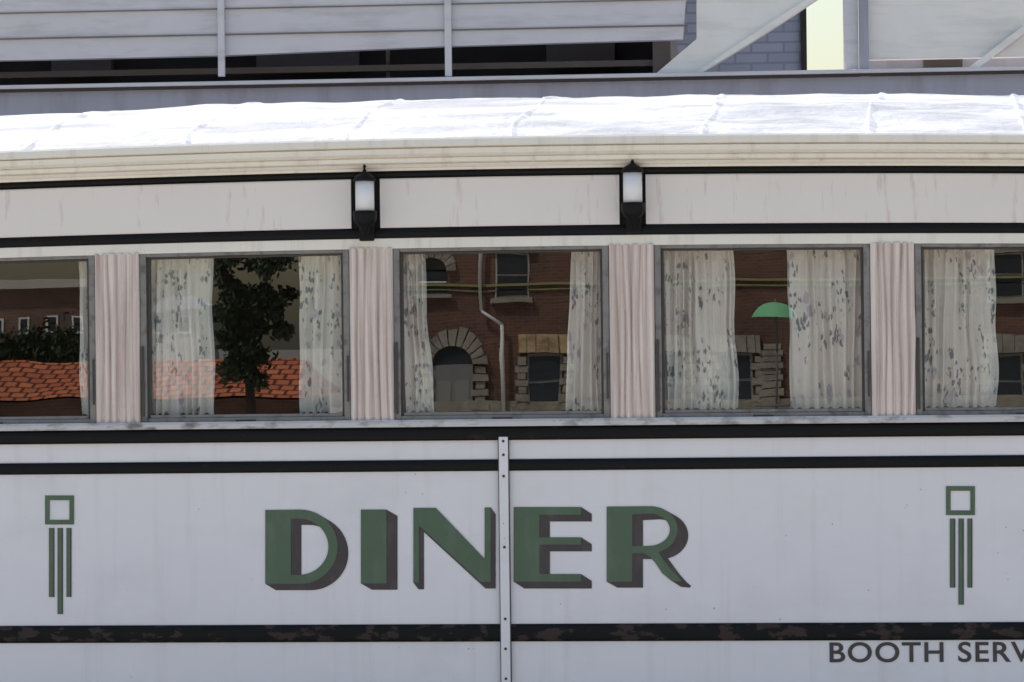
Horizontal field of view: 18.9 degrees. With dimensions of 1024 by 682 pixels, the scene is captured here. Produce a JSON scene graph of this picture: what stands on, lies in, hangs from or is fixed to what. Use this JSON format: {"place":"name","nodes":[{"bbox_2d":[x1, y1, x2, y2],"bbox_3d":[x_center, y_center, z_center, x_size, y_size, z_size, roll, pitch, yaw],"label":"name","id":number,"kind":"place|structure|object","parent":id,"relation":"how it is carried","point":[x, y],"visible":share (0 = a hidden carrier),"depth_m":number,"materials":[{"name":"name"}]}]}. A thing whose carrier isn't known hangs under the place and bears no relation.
{"place":"outdoors","nodes":[
{"label":"outdoors","id":0,"kind":"place"},
{"bbox_2d":[217,0,224,76],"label":"porch post","id":1,"kind":"object","parent":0,"point":[221,32],"visible":1,"depth_m":17.13,"materials":[{"name":"white wood"}]},
{"bbox_2d":[444,0,451,76],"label":"porch post","id":2,"kind":"object","parent":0,"point":[448,36],"visible":1,"depth_m":17.03,"materials":[{"name":"white wood"}]},
{"bbox_2d":[0,92,1023,681],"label":"diner","id":3,"kind":"structure","parent":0,"point":[502,396],"depth_m":12.02,"materials":[{"name":"beige paint"}]},
{"bbox_2d":[353,164,376,240],"bbox_3d":[-0.572,-0.539,11.971,0.094,0.298,0.112,-1,0,5],"label":"wall lamp","id":4,"kind":"object","parent":3,"relation":"attached to","point":[364,215],"visible":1,"depth_m":11.93,"materials":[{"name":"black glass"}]},
{"bbox_2d":[621,160,644,232],"bbox_3d":[0.467,-0.568,11.884,0.094,0.298,0.112,-1,0,5],"label":"wall lamp","id":5,"kind":"object","parent":3,"relation":"attached to","point":[632,207],"visible":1,"depth_m":11.85,"materials":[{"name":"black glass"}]},
{"bbox_2d":[0,71,1023,92],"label":"parapet cap drip","id":6,"kind":"object","parent":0,"point":[515,81],"visible":1,"depth_m":16.98},
{"bbox_2d":[653,41,677,72],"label":"wall","id":7,"kind":"structure","parent":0,"point":[665,53],"depth_m":17.25,"materials":[{"name":"grey wood"}]},
{"bbox_2d":[0,59,671,78],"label":"porch rail","id":8,"kind":"object","parent":7,"relation":"attached to","point":[333,69],"visible":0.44,"depth_m":17.46,"materials":[{"name":"grey wood"}]},
{"bbox_2d":[697,0,815,71],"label":"stair stringer","id":9,"kind":"object","parent":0,"point":[768,27],"visible":1,"depth_m":16.91,"materials":[{"name":"white wood"}]},
{"bbox_2d":[806,0,858,69],"label":"sky","id":10,"kind":"structure","parent":0,"point":[824,18],"materials":[{"name":"white"}]},
{"bbox_2d":[869,58,1023,68],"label":"recess","id":11,"kind":"object","parent":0,"point":[890,64],"depth_m":17.27,"materials":[{"name":"grey paint"}]},
{"label":"ground","id":12,"kind":"structure","parent":0,"visible":0},
{"bbox_2d":[0,42,652,84],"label":"recess back wall","id":13,"kind":"structure","parent":12,"relation":"on","point":[537,53],"depth_m":18.69,"materials":[{"name":"black"}]},
{"bbox_2d":[51,59,113,70],"bbox_3d":[-2.624,-1.692,18.782,0.370,0.094,0.080,-1,0,5],"label":"porch inner panel","id":14,"kind":"object","parent":13,"relation":"attached to","point":[78,65],"visible":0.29,"depth_m":18.74,"materials":[{"name":"brown wood"}]},
{"bbox_2d":[256,51,359,66],"bbox_3d":[-1.238,-1.733,18.665,0.626,0.134,0.080,-1,0,5],"label":"porch inner panel","id":15,"kind":"object","parent":13,"relation":"attached to","point":[323,59],"visible":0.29,"depth_m":18.62,"materials":[{"name":"brown wood"}]},
{"bbox_2d":[546,43,614,61],"bbox_3d":[0.414,-1.756,18.526,0.411,0.185,0.080,-1,0,5],"label":"porch inner panel","id":16,"kind":"object","parent":13,"relation":"attached to","point":[583,52],"visible":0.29,"depth_m":18.49,"materials":[{"name":"brown wood"}]},
{"bbox_2d":[0,74,1023,115],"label":"parapet wall","id":17,"kind":"structure","parent":12,"relation":"on","point":[20,103],"depth_m":17.02,"materials":[{"name":"grey paint"}]},
{"bbox_2d":[0,0,685,61],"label":"porch fascia","id":18,"kind":"structure","parent":17,"relation":"on","point":[414,17],"depth_m":17.14,"materials":[{"name":"white wood"}]},
{"bbox_2d":[0,0,654,13],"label":"fascia board joint","id":19,"kind":"object","parent":18,"relation":"attached to","point":[324,6],"visible":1,"depth_m":17.11,"materials":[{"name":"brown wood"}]},
{"bbox_2d":[0,24,687,39],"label":"fascia board joint","id":20,"kind":"object","parent":18,"relation":"attached to","point":[342,32],"visible":1,"depth_m":17.10,"materials":[{"name":"wood"}]},
{"bbox_2d":[0,66,1023,89],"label":"parapet cap","id":21,"kind":"object","parent":17,"relation":"on","point":[530,77],"visible":0.58,"depth_m":16.96,"materials":[{"name":"grey metal"}]},
{"bbox_2d":[657,0,816,72],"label":"stair soffit","id":22,"kind":"structure","parent":17,"relation":"on","point":[723,26],"depth_m":16.97,"materials":[{"name":"white wood"}]},
{"bbox_2d":[843,0,858,68],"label":"corner post","id":23,"kind":"object","parent":17,"relation":"on","point":[850,38],"visible":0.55,"depth_m":16.88,"materials":[{"name":"white wood"}]},
{"bbox_2d":[858,0,868,76],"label":"steel post","id":24,"kind":"object","parent":17,"relation":"on","point":[863,36],"visible":1,"depth_m":16.82,"materials":[{"name":"grey metal"}]},
{"bbox_2d":[922,59,962,67],"bbox_3d":[2.401,-1.550,17.141,0.216,0.066,0.150,-1,0,5],"label":"dark vent","id":25,"kind":"object","parent":17,"relation":"on","point":[938,63],"visible":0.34,"depth_m":17.07,"materials":[{"name":"grey metal"}]},
{"bbox_2d":[868,0,1023,60],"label":"wall","id":26,"kind":"structure","parent":17,"relation":"on","point":[931,29],"depth_m":16.85,"materials":[{"name":"white paint"}]},
{"bbox_2d":[970,25,1023,66],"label":"brace","id":27,"kind":"object","parent":17,"relation":"on","point":[1002,45],"visible":1,"depth_m":16.76,"materials":[{"name":"white wood"}]},
{"bbox_2d":[678,0,800,71],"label":"walls","id":28,"kind":"structure","parent":12,"relation":"on","point":[778,48],"depth_m":20.89,"materials":[{"name":"grey brick"}]},
{"bbox_2d":[800,8,806,69],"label":"corner trim","id":29,"kind":"structure","parent":28,"relation":"attached to","point":[803,40],"depth_m":20.83,"materials":[{"name":"black"}]},
{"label":"recess floor","id":30,"kind":"structure","parent":0,"visible":0},
{"bbox_2d":[386,50,390,77],"bbox_3d":[-0.710,-1.631,17.602,0.020,0.254,0.050,-1,0,5],"label":"porch brace","id":31,"kind":"object","parent":30,"relation":"on","point":[388,74],"visible":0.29,"depth_m":17.58,"materials":[{"name":"brown wood"}]}
]}

